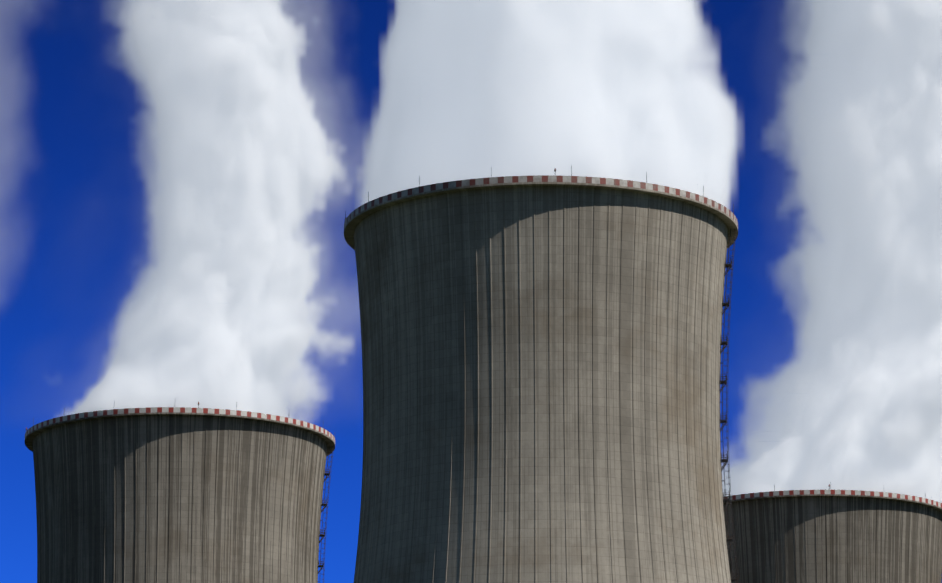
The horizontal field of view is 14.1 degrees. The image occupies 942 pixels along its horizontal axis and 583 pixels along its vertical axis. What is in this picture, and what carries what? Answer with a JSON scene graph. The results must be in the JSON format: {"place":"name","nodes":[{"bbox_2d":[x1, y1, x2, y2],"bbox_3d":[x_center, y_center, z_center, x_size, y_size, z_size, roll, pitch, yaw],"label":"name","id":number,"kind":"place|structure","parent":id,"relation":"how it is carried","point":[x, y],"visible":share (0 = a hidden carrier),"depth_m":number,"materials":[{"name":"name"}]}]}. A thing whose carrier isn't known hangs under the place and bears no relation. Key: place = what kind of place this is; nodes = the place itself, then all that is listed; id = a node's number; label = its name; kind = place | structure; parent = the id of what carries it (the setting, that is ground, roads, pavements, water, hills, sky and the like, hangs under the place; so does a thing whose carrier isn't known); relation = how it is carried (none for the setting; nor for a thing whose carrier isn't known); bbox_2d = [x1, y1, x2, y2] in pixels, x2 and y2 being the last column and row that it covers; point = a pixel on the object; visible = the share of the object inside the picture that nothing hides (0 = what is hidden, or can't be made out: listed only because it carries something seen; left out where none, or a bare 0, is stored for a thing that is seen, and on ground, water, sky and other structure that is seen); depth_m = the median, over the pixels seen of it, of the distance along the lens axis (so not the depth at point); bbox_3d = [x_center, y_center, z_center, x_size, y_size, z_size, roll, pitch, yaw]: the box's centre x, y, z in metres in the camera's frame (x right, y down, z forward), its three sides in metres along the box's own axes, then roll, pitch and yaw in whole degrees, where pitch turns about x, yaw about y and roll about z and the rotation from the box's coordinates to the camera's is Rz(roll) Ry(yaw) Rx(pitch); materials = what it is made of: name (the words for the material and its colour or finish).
{"place":"outdoors","nodes":[
{"label":"outdoors","id":0,"kind":"place"},
{"bbox_2d":[0,0,941,582],"label":"sky","id":1,"kind":"structure","parent":0,"point":[179,179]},
{"label":"ground","id":2,"kind":"structure","parent":0,"visible":0},
{"bbox_2d":[25,402,334,582],"bbox_3d":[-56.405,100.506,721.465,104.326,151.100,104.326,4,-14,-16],"label":"cooling tower","id":3,"kind":"structure","parent":2,"relation":"on","point":[169,495],"depth_m":712.05,"materials":[{"name":"concrete"}]},
{"bbox_2d":[344,165,739,582],"bbox_3d":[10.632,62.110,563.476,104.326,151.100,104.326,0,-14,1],"label":"cooling tower","id":4,"kind":"structure","parent":2,"relation":"on","point":[541,365],"depth_m":552.07,"materials":[{"name":"concrete"}]},
{"bbox_2d":[724,482,941,582],"bbox_3d":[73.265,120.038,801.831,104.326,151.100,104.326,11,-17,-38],"label":"cooling tower","id":5,"kind":"structure","parent":2,"relation":"on","point":[823,536],"depth_m":792.18,"materials":[{"name":"concrete"}]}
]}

